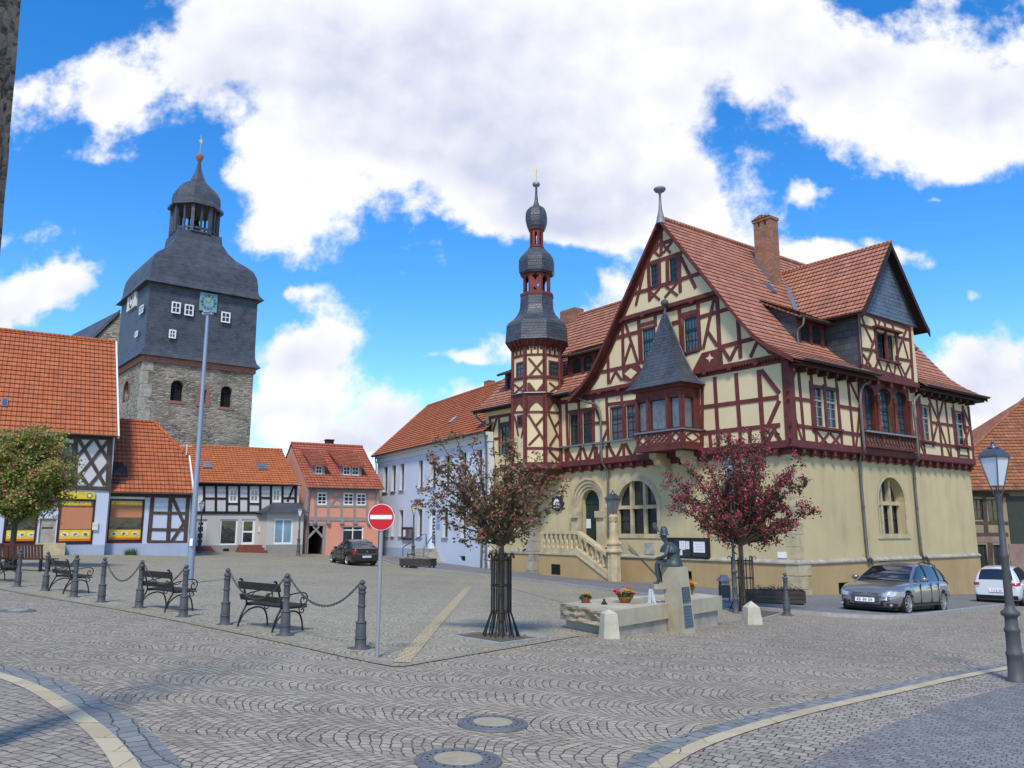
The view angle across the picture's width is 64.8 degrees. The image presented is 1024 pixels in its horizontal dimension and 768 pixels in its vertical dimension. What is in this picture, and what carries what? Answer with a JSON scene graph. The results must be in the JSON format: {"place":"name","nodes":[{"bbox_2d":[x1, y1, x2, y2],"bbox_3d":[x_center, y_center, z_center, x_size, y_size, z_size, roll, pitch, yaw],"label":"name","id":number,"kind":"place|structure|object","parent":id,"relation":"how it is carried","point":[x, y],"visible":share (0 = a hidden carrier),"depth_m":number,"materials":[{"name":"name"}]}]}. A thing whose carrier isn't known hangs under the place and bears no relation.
{"place":"outdoors","nodes":[
{"label":"outdoors","id":0,"kind":"place"},
{"bbox_2d":[0,551,1023,767],"bbox_3d":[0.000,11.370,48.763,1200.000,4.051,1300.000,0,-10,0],"label":"ground","id":1,"kind":"structure","parent":0,"point":[188,695],"depth_m":9.85,"materials":[{"name":"stone"}]},
{"bbox_2d":[0,679,112,767],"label":"pavement corner","id":2,"kind":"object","parent":1,"relation":"on","point":[36,731],"visible":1,"depth_m":6.53,"materials":[{"name":"grey stone"}]},
{"bbox_2d":[0,0,20,249],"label":"stone wall","id":3,"kind":"structure","parent":2,"relation":"on","point":[9,18],"depth_m":6.77,"materials":[{"name":"grey stone"}]},
{"bbox_2d":[0,672,140,767],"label":"yellow kerb","id":4,"kind":"structure","parent":2,"relation":"on","point":[117,752],"depth_m":6.97,"materials":[{"name":"stone"}]},
{"bbox_2d":[0,328,119,554],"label":"shop house","id":5,"kind":"structure","parent":1,"relation":"on","point":[63,382],"depth_m":46.21,"materials":[{"name":"orange tile"}]},
{"bbox_2d":[2,513,37,543],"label":"shop window","id":6,"kind":"structure","parent":5,"relation":"in","point":[26,533],"depth_m":43.67,"materials":[{"name":"yellow glass"}]},
{"bbox_2d":[38,518,56,542],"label":"door","id":7,"kind":"structure","parent":5,"relation":"in","point":[47,528],"depth_m":44.33,"materials":[{"name":"grey"}]},
{"bbox_2d":[56,499,95,543],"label":"shop window","id":8,"kind":"structure","parent":5,"relation":"in","point":[77,519],"depth_m":45.06,"materials":[{"name":"orange glass"}]},
{"bbox_2d":[0,664,183,767],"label":"gutter setts","id":9,"kind":"structure","parent":1,"relation":"on","point":[146,748],"depth_m":7.12,"materials":[{"name":"grey stone"}]},
{"bbox_2d":[105,418,193,555],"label":"annexe house","id":10,"kind":"structure","parent":1,"relation":"on","point":[151,496],"depth_m":48.15,"materials":[{"name":"orange tile"}]},
{"bbox_2d":[106,499,144,542],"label":"shop window","id":11,"kind":"structure","parent":10,"relation":"in","point":[125,516],"depth_m":46.90,"materials":[{"name":"yellow glass"}]},
{"bbox_2d":[73,134,263,446],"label":"church tower","id":12,"kind":"structure","parent":1,"relation":"on","point":[179,283],"depth_m":86.23,"materials":[{"name":"stone"}]},
{"bbox_2d":[170,381,181,400],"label":"window","id":13,"kind":"structure","parent":12,"relation":"in","point":[176,387],"depth_m":83.80,"materials":[{"name":"black glass"}]},
{"bbox_2d":[220,387,230,406],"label":"window","id":14,"kind":"structure","parent":12,"relation":"in","point":[225,391],"depth_m":86.93,"materials":[{"name":"black glass"}]},
{"bbox_2d":[196,499,204,552],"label":"street lamp","id":15,"kind":"object","parent":1,"relation":"on","point":[202,503],"visible":0.97,"depth_m":53.30,"materials":[{"name":"grey metal"}]},
{"bbox_2d":[178,443,307,553],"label":"timbered house","id":16,"kind":"structure","parent":1,"relation":"on","point":[244,493],"depth_m":58.62,"materials":[{"name":"white paint"}]},
{"bbox_2d":[196,519,206,544],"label":"door","id":17,"kind":"structure","parent":16,"relation":"in","point":[204,521],"depth_m":56.78,"materials":[{"name":"white paint"}]},
{"bbox_2d":[219,519,237,544],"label":"window","id":18,"kind":"structure","parent":16,"relation":"in","point":[228,527],"depth_m":57.66,"materials":[{"name":"black glass"}]},
{"bbox_2d":[241,519,254,543],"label":"door","id":19,"kind":"structure","parent":16,"relation":"in","point":[248,525],"depth_m":58.34,"materials":[{"name":"white paint"}]},
{"bbox_2d":[286,439,384,554],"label":"pink house","id":20,"kind":"structure","parent":1,"relation":"on","point":[341,486],"depth_m":62.05,"materials":[{"name":"paint"}]},
{"bbox_2d":[342,526,362,541],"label":"window","id":21,"kind":"structure","parent":20,"relation":"in","point":[348,532],"depth_m":61.62,"materials":[{"name":"white glass"}]},
{"bbox_2d":[0,554,783,664],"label":"town square","id":22,"kind":"structure","parent":1,"relation":"on","point":[415,602],"depth_m":22.20,"materials":[{"name":"grey stone"}]},
{"bbox_2d":[0,556,17,579],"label":"park bench","id":23,"kind":"object","parent":22,"relation":"on","point":[4,566],"visible":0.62,"depth_m":24.55,"materials":[{"name":"black metal"}]},
{"bbox_2d":[11,549,23,586],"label":"bollard","id":24,"kind":"object","parent":22,"relation":"on","point":[18,577],"visible":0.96,"depth_m":22.73,"materials":[{"name":"grey metal"}]},
{"bbox_2d":[1,544,58,571],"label":"wooden bench","id":25,"kind":"object","parent":22,"relation":"on","point":[37,553],"visible":0.69,"depth_m":30.05,"materials":[{"name":"red wood"}]},
{"bbox_2d":[0,421,85,564],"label":"young tree","id":26,"kind":"object","parent":22,"relation":"on","point":[33,463],"visible":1,"depth_m":32.33,"materials":[{"name":"green plant"}]},
{"bbox_2d":[38,551,50,590],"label":"bollard","id":27,"kind":"object","parent":22,"relation":"on","point":[45,582],"visible":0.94,"depth_m":21.70,"materials":[{"name":"grey metal"}]},
{"bbox_2d":[48,558,93,593],"bbox_3d":[-11.729,5.104,21.451,1.380,0.921,0.725,-10,-14,44],"label":"park bench","id":28,"kind":"object","parent":22,"relation":"on","point":[66,573],"visible":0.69,"depth_m":21.22,"materials":[{"name":"black metal"}]},
{"bbox_2d":[68,555,80,596],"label":"bollard","id":29,"kind":"object","parent":22,"relation":"on","point":[74,587],"visible":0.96,"depth_m":20.02,"materials":[{"name":"grey metal"}]},
{"bbox_2d":[95,557,107,602],"bbox_3d":[-9.607,4.633,18.938,0.310,1.114,0.310,-1,-10,4],"label":"bollard","id":30,"kind":"object","parent":22,"relation":"on","point":[101,597],"visible":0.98,"depth_m":18.88,"materials":[{"name":"grey metal"}]},
{"bbox_2d":[132,560,146,607],"bbox_3d":[-8.217,4.463,17.842,0.310,1.114,0.310,-4,-11,21],"label":"bollard","id":31,"kind":"object","parent":22,"relation":"on","point":[140,589],"visible":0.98,"depth_m":17.78,"materials":[{"name":"grey metal"}]},
{"bbox_2d":[141,568,197,611],"bbox_3d":[-7.526,4.498,17.653,1.380,0.921,0.725,-8,-13,40],"label":"park bench","id":32,"kind":"object","parent":22,"relation":"on","point":[169,587],"visible":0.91,"depth_m":17.46,"materials":[{"name":"black metal"}]},
{"bbox_2d":[175,564,190,616],"bbox_3d":[-6.604,4.207,16.273,0.310,1.114,0.310,-8,-13,38],"label":"bollard","id":33,"kind":"object","parent":22,"relation":"on","point":[183,605],"visible":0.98,"depth_m":16.22,"materials":[{"name":"grey metal"}]},
{"bbox_2d":[187,311,213,582],"bbox_3d":[-10.678,2.069,27.482,0.360,9.376,0.310,0,-10,0],"label":"lamp mast","id":34,"kind":"object","parent":22,"relation":"on","point":[191,550],"visible":0.85,"depth_m":27.31,"materials":[{"name":"metal"}]},
{"bbox_2d":[0,588,401,665],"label":"stone line","id":35,"kind":"object","parent":22,"relation":"on","point":[331,652],"visible":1,"depth_m":13.73,"materials":[{"name":"grey stone"}]},
{"bbox_2d":[216,568,232,624],"bbox_3d":[-5.367,4.025,15.146,0.310,1.114,0.310,7,-12,-34],"label":"bollard","id":36,"kind":"object","parent":22,"relation":"on","point":[225,613],"visible":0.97,"depth_m":15.08,"materials":[{"name":"grey metal"}]},
{"bbox_2d":[229,570,285,599],"bbox_3d":[-4.614,3.638,14.518,1.955,0.492,0.042,-9,-14,42],"label":"chain","id":37,"kind":"object","parent":36,"relation":"hanging from","point":[246,595],"visible":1,"depth_m":14.50,"materials":[{"name":"grey metal"}]},
{"bbox_2d":[237,578,307,632],"bbox_3d":[-4.375,4.023,14.721,1.380,0.921,0.725,-9,-13,41],"label":"park bench","id":38,"kind":"object","parent":22,"relation":"on","point":[271,601],"visible":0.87,"depth_m":14.54,"materials":[{"name":"black wood"}]},
{"bbox_2d":[276,573,293,635],"bbox_3d":[-3.863,3.807,13.794,0.310,1.114,0.310,3,-11,-17],"label":"bollard","id":39,"kind":"object","parent":22,"relation":"on","point":[285,625],"visible":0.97,"depth_m":13.73,"materials":[{"name":"grey metal"}]},
{"bbox_2d":[289,576,359,606],"bbox_3d":[-3.092,3.402,13.161,1.998,0.466,0.042,-9,-13,41],"label":"chain","id":40,"kind":"object","parent":39,"relation":"hanging from","point":[321,605],"visible":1,"depth_m":13.12,"materials":[{"name":"grey metal"}]},
{"bbox_2d":[330,538,378,564],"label":"parked car","id":41,"kind":"object","parent":22,"relation":"on","point":[355,551],"visible":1,"depth_m":46.53,"materials":[{"name":"black paint"}]},
{"bbox_2d":[350,580,369,649],"bbox_3d":[-2.321,3.585,12.424,0.310,1.114,0.310,0,-10,0],"label":"bollard","id":42,"kind":"object","parent":22,"relation":"on","point":[360,636],"visible":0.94,"depth_m":12.35,"materials":[{"name":"grey metal"}]},
{"bbox_2d":[368,504,393,657],"bbox_3d":[-1.908,2.875,11.636,0.384,2.268,0.086,0,-10,0],"label":"no entry sign","id":43,"kind":"object","parent":22,"relation":"on","point":[380,517],"visible":0.94,"depth_m":11.74,"materials":[{"name":"metal"}]},
{"bbox_2d":[399,555,436,567],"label":"wooden planter","id":44,"kind":"object","parent":22,"relation":"on","point":[428,561],"visible":0.99,"depth_m":46.47,"materials":[{"name":"wood"}]},
{"bbox_2d":[393,587,471,661],"bbox_3d":[-1.570,5.696,20.562,0.240,0.384,19.365,0,-10,0],"label":"stone band","id":45,"kind":"object","parent":22,"relation":"on","point":[414,647],"visible":1,"depth_m":14.71,"materials":[{"name":"beige stone"}]},
{"bbox_2d":[395,635,575,665],"bbox_3d":[-0.154,4.218,12.875,0.155,0.174,5.179,-6,-12,31],"label":"stone line","id":46,"kind":"object","parent":22,"relation":"on","point":[446,657],"visible":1,"depth_m":12.38,"materials":[{"name":"grey stone"}]},
{"bbox_2d":[459,633,535,641],"bbox_3d":[-0.309,4.494,14.279,1.299,0.060,1.417,-7,-12,35],"label":"tree pit","id":47,"kind":"object","parent":22,"relation":"on","point":[505,638],"visible":0.61,"depth_m":14.32,"materials":[{"name":"soil"}]},
{"bbox_2d":[410,427,570,636],"bbox_3d":[-0.402,2.708,14.883,3.003,3.961,2.137,0,-10,0],"label":"hawthorn tree","id":48,"kind":"object","parent":47,"relation":"on","point":[508,517],"visible":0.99,"depth_m":14.77,"materials":[{"name":"brown plant"}]},
{"bbox_2d":[482,552,519,637],"bbox_3d":[-0.196,3.846,14.660,0.733,1.532,0.733,0,-10,0],"label":"tree guard","id":49,"kind":"object","parent":47,"relation":"on","point":[495,585],"visible":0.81,"depth_m":14.58,"materials":[{"name":"black metal"}]},
{"bbox_2d":[448,631,548,644],"bbox_3d":[-0.308,4.491,14.280,1.369,0.109,1.482,-7,-12,35],"label":"tree pit kerb","id":50,"kind":"object","parent":22,"relation":"on","point":[538,637],"visible":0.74,"depth_m":14.05,"materials":[{"name":"stone"}]},
{"bbox_2d":[560,589,721,636],"bbox_3d":[2.755,4.938,17.292,1.728,1.171,4.824,-9,-13,40],"label":"fountain","id":51,"kind":"object","parent":22,"relation":"on","point":[645,614],"visible":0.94,"depth_m":16.20,"materials":[{"name":"stone"}]},
{"bbox_2d":[613,587,635,602],"bbox_3d":[2.313,4.356,16.658,0.515,0.324,0.375,0,-10,0],"label":"flower bowl","id":52,"kind":"object","parent":51,"relation":"on","point":[624,597],"visible":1,"depth_m":16.60,"materials":[{"name":"ceramic"}]},
{"bbox_2d":[724,456,739,612],"bbox_3d":[6.170,4.273,22.576,0.225,4.541,0.224,2,-10,-11],"label":"street lamp","id":53,"kind":"object","parent":22,"relation":"on","point":[735,593],"visible":0.69,"depth_m":22.37,"materials":[{"name":"grey metal"}]},
{"bbox_2d":[414,748,501,767],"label":"manhole cover","id":54,"kind":"object","parent":1,"relation":"on","point":[455,758],"visible":1,"depth_m":6.17,"materials":[{"name":"metal"}]},
{"bbox_2d":[371,380,576,568],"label":"blue house","id":55,"kind":"structure","parent":1,"relation":"on","point":[402,469],"depth_m":59.61,"materials":[{"name":"paint"}]},
{"bbox_2d":[401,527,412,539],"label":"notice case","id":56,"kind":"object","parent":55,"relation":"attached to","point":[406,533],"visible":0.96,"depth_m":60.68,"materials":[{"name":"black metal"}]},
{"bbox_2d":[416,457,423,489],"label":"window","id":57,"kind":"structure","parent":55,"relation":"in","point":[418,459],"depth_m":60.06,"materials":[{"name":"grey glass"}]},
{"bbox_2d":[441,505,448,538],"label":"window","id":58,"kind":"structure","parent":55,"relation":"in","point":[447,516],"depth_m":55.52,"materials":[{"name":"white glass"}]},
{"bbox_2d":[457,715,527,731],"bbox_3d":[-0.179,3.152,7.500,0.658,0.043,0.658,0,-10,0],"label":"manhole cover","id":59,"kind":"object","parent":1,"relation":"on","point":[491,723],"visible":1,"depth_m":7.42,"materials":[{"name":"metal"}]},
{"bbox_2d":[599,609,619,638],"bbox_3d":[1.797,4.539,14.926,0.306,0.715,0.306,2,-10,-12],"label":"stone bollard","id":60,"kind":"object","parent":1,"relation":"on","point":[608,627],"visible":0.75,"depth_m":14.82,"materials":[{"name":"stone"}]},
{"bbox_2d":[650,566,695,633],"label":"statue pillar","id":61,"kind":"structure","parent":1,"relation":"on","point":[675,586],"depth_m":16.41,"materials":[{"name":"stone"}]},
{"bbox_2d":[652,522,682,583],"bbox_3d":[3.245,3.518,16.799,0.570,1.270,0.492,-8,-13,38],"label":"seated statue","id":62,"kind":"object","parent":61,"relation":"on","point":[670,551],"visible":1,"depth_m":16.67,"materials":[{"name":"grey metal"}]},
{"bbox_2d":[382,558,1018,618],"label":"kerb","id":63,"kind":"structure","parent":1,"relation":"on","point":[926,614],"depth_m":25.24,"materials":[{"name":"stone"}]},
{"bbox_2d":[471,168,990,594],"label":"town hall","id":64,"kind":"structure","parent":1,"relation":"on","point":[692,342],"depth_m":39.44,"materials":[{"name":"beige paint"}]},
{"bbox_2d":[500,424,508,454],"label":"window","id":65,"kind":"structure","parent":64,"relation":"in","point":[504,430],"depth_m":49.99,"materials":[{"name":"grey glass"}]},
{"bbox_2d":[569,413,577,444],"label":"window","id":66,"kind":"structure","parent":64,"relation":"in","point":[574,418],"depth_m":44.86,"materials":[{"name":"grey glass"}]},
{"bbox_2d":[582,410,591,443],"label":"window","id":67,"kind":"structure","parent":64,"relation":"in","point":[586,417],"depth_m":44.01,"materials":[{"name":"glass"}]},
{"bbox_2d":[585,490,598,546],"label":"door","id":68,"kind":"structure","parent":64,"relation":"in","point":[592,500],"depth_m":43.74,"materials":[{"name":"green paint"}]},
{"bbox_2d":[540,515,654,581],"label":"stone staircase","id":69,"kind":"structure","parent":64,"relation":"attached to","point":[587,562],"depth_m":41.15,"materials":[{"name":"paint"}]},
{"bbox_2d":[604,490,620,521],"bbox_3d":[4.984,6.082,39.785,0.667,1.746,0.667,9,-14,-42],"label":"stair lamp","id":70,"kind":"object","parent":69,"relation":"on","point":[612,499],"visible":1,"depth_m":39.70,"materials":[{"name":"grey glass"}]},
{"bbox_2d":[610,405,622,439],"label":"window","id":71,"kind":"structure","parent":64,"relation":"in","point":[617,433],"depth_m":42.23,"materials":[{"name":"grey glass"}]},
{"bbox_2d":[625,403,635,437],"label":"window","id":72,"kind":"structure","parent":64,"relation":"in","point":[630,418],"depth_m":41.41,"materials":[{"name":"grey glass"}]},
{"bbox_2d":[614,476,660,538],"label":"stone window","id":73,"kind":"structure","parent":64,"relation":"in","point":[640,507],"depth_m":40.92,"materials":[{"name":"stone"}]},
{"bbox_2d":[641,325,655,363],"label":"window","id":74,"kind":"structure","parent":64,"relation":"in","point":[648,334],"depth_m":40.87,"materials":[{"name":"glass"}]},
{"bbox_2d":[649,263,657,288],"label":"window","id":75,"kind":"structure","parent":64,"relation":"in","point":[654,268],"depth_m":40.78,"materials":[{"name":"glass"}]},
{"bbox_2d":[668,256,677,282],"bbox_3d":[7.954,-5.671,39.723,0.155,1.295,0.687,8,-13,-36],"label":"window","id":76,"kind":"structure","parent":64,"relation":"in","point":[673,276],"depth_m":39.77,"materials":[{"name":"blue glass"}]},
{"bbox_2d":[667,537,710,558],"bbox_3d":[8.233,7.680,37.766,0.146,0.940,2.524,8,-13,-36],"label":"notice board","id":77,"kind":"object","parent":64,"relation":"on","point":[696,548],"visible":0.76,"depth_m":37.42,"materials":[{"name":"black metal"}]},
{"bbox_2d":[682,314,699,354],"bbox_3d":[8.565,-2.371,38.537,0.155,1.842,0.986,8,-13,-36],"label":"window","id":78,"kind":"structure","parent":64,"relation":"in","point":[690,341],"depth_m":38.64,"materials":[{"name":"glass"}]},
{"bbox_2d":[814,388,825,426],"bbox_3d":[13.339,0.976,35.241,1.005,1.870,0.140,8,-13,-36],"label":"window","id":79,"kind":"structure","parent":64,"relation":"in","point":[817,392],"depth_m":35.39,"materials":[{"name":"white glass"}]},
{"bbox_2d":[826,390,838,427],"bbox_3d":[14.167,1.086,35.859,1.024,1.870,0.140,8,-13,-36],"label":"window","id":80,"kind":"structure","parent":64,"relation":"in","point":[830,395],"depth_m":35.98,"materials":[{"name":"white glass"}]},
{"bbox_2d":[862,386,872,430],"bbox_3d":[16.523,1.136,37.828,1.124,2.162,0.062,8,-13,-36],"label":"window","id":81,"kind":"structure","parent":64,"relation":"in","point":[868,418],"depth_m":38.01,"materials":[{"name":"glass"}]},
{"bbox_2d":[878,389,889,432],"bbox_3d":[17.733,1.297,38.731,1.151,2.162,0.062,8,-13,-36],"label":"window","id":82,"kind":"structure","parent":64,"relation":"in","point":[883,403],"depth_m":38.90,"materials":[{"name":"grey glass"}]},
{"bbox_2d":[882,334,893,360],"bbox_3d":[18.334,-1.721,39.296,0.769,1.341,0.062,8,-13,-36],"label":"window","id":83,"kind":"structure","parent":64,"relation":"in","point":[890,348],"depth_m":39.41,"materials":[{"name":"glass"}]},
{"bbox_2d":[877,475,911,538],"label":"stone window","id":84,"kind":"structure","parent":64,"relation":"in","point":[887,505],"depth_m":38.75,"materials":[{"name":"stone"}]},
{"bbox_2d":[895,392,905,434],"bbox_3d":[18.962,1.460,39.648,1.120,2.162,0.062,8,-13,-36],"label":"window","id":85,"kind":"structure","parent":64,"relation":"in","point":[901,424],"depth_m":39.82,"materials":[{"name":"glass"}]},
{"bbox_2d":[921,404,931,440],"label":"window","id":86,"kind":"structure","parent":64,"relation":"in","point":[924,409],"depth_m":41.07,"materials":[{"name":"white glass"}]},
{"bbox_2d":[955,410,965,444],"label":"window","id":87,"kind":"structure","parent":64,"relation":"in","point":[959,425],"depth_m":43.27,"materials":[{"name":"white glass"}]},
{"bbox_2d":[741,601,762,624],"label":"stone bollard","id":88,"kind":"object","parent":1,"relation":"on","point":[751,613],"visible":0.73,"depth_m":18.80,"materials":[{"name":"stone"}]},
{"bbox_2d":[722,606,782,619],"bbox_3d":[7.172,6.475,22.967,1.963,0.231,5.841,0,-10,0],"label":"tree pit right kerb","id":89,"kind":"object","parent":1,"relation":"on","point":[763,618],"visible":0.32,"depth_m":21.89,"materials":[{"name":"stone"}]},
{"bbox_2d":[726,607,780,617],"bbox_3d":[7.174,6.477,22.964,1.897,0.182,5.820,0,-10,0],"label":"tree pit","id":90,"kind":"object","parent":89,"relation":"on","point":[766,613],"visible":0.19,"depth_m":22.65,"materials":[{"name":"soil"}]},
{"bbox_2d":[660,424,821,611],"bbox_3d":[6.518,3.747,23.035,4.340,5.576,3.210,0,-10,0],"label":"hawthorn tree","id":91,"kind":"object","parent":90,"relation":"on","point":[744,513],"visible":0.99,"depth_m":22.69,"materials":[{"name":"red plant"}]},
{"bbox_2d":[727,556,756,611],"bbox_3d":[6.504,5.650,22.700,0.857,1.601,0.857,0,-10,0],"label":"tree guard","id":92,"kind":"object","parent":90,"relation":"on","point":[746,578],"visible":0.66,"depth_m":22.53,"materials":[{"name":"black metal"}]},
{"bbox_2d":[746,584,805,604],"bbox_3d":[8.486,6.822,26.078,1.850,0.717,0.764,-2,-10,14],"label":"wooden planter","id":93,"kind":"object","parent":1,"relation":"on","point":[772,594],"visible":0.77,"depth_m":25.77,"materials":[{"name":"wood"}]},
{"bbox_2d":[781,573,793,615],"bbox_3d":[7.489,5.788,22.035,0.341,1.225,0.341,-6,-12,32],"label":"bollard","id":94,"kind":"object","parent":1,"relation":"on","point":[786,606],"visible":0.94,"depth_m":21.97,"materials":[{"name":"grey metal"}]},
{"bbox_2d":[616,663,1006,767],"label":"gutter","id":95,"kind":"object","parent":1,"relation":"on","point":[646,758],"visible":0.94,"depth_m":8.01,"materials":[{"name":"grey stone"}]},
{"bbox_2d":[647,666,1006,767],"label":"kerb","id":96,"kind":"structure","parent":1,"relation":"on","point":[669,760],"depth_m":7.97,"materials":[{"name":"yellow stone"}]},
{"bbox_2d":[841,561,949,612],"bbox_3d":[12.027,6.356,25.299,4.859,1.555,2.271,13,-16,-43],"label":"parked car","id":97,"kind":"object","parent":1,"relation":"on","point":[901,587],"visible":0.98,"depth_m":24.31,"materials":[{"name":"silver metal"}]},
{"bbox_2d":[797,683,1023,767],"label":"sidewalk","id":98,"kind":"structure","parent":1,"relation":"on","point":[984,730],"depth_m":7.34,"materials":[{"name":"grey stone"}]},
{"bbox_2d":[977,439,1023,682],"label":"street lamp","id":99,"kind":"object","parent":98,"relation":"on","point":[994,459],"visible":0.99,"depth_m":11.33,"materials":[{"name":"grey metal"}]},
{"bbox_2d":[970,397,1023,570],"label":"weathered house","id":100,"kind":"structure","parent":1,"relation":"on","point":[1004,430],"depth_m":49.35,"materials":[{"name":"paint"}]},
{"bbox_2d":[974,499,982,519],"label":"window","id":101,"kind":"structure","parent":100,"relation":"in","point":[977,502],"depth_m":49.41,"materials":[{"name":"grey glass"}]},
{"bbox_2d":[978,545,986,567],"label":"window","id":102,"kind":"structure","parent":100,"relation":"in","point":[981,548],"depth_m":48.94,"materials":[{"name":"grey glass"}]},
{"bbox_2d":[987,499,996,520],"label":"window","id":103,"kind":"structure","parent":100,"relation":"in","point":[991,503],"depth_m":49.34,"materials":[{"name":"grey glass"}]},
{"bbox_2d":[0,0,1023,468],"label":"sky","id":104,"kind":"structure","parent":0,"point":[370,163],"materials":[{"name":"blue"}]},
{"bbox_2d":[382,555,1004,614],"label":"pavement","id":105,"kind":"structure","parent":0,"point":[825,603],"depth_m":32.40,"materials":[{"name":"grey stone"}]},
{"bbox_2d":[716,575,731,600],"bbox_3d":[6.883,6.680,26.120,0.390,0.966,0.390,1,-10,-6],"label":"litter bin","id":106,"kind":"object","parent":105,"relation":"on","point":[724,587],"visible":0.87,"depth_m":26.03,"materials":[{"name":"grey metal"}]},
{"bbox_2d":[973,565,1023,605],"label":"parked car","id":107,"kind":"object","parent":105,"relation":"on","point":[988,583],"visible":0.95,"depth_m":32.37,"materials":[{"name":"white paint"}]},
{"bbox_2d":[670,670,1020,767],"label":"pavement","id":108,"kind":"structure","parent":0,"point":[795,742],"depth_m":7.71,"materials":[{"name":"grey stone"}]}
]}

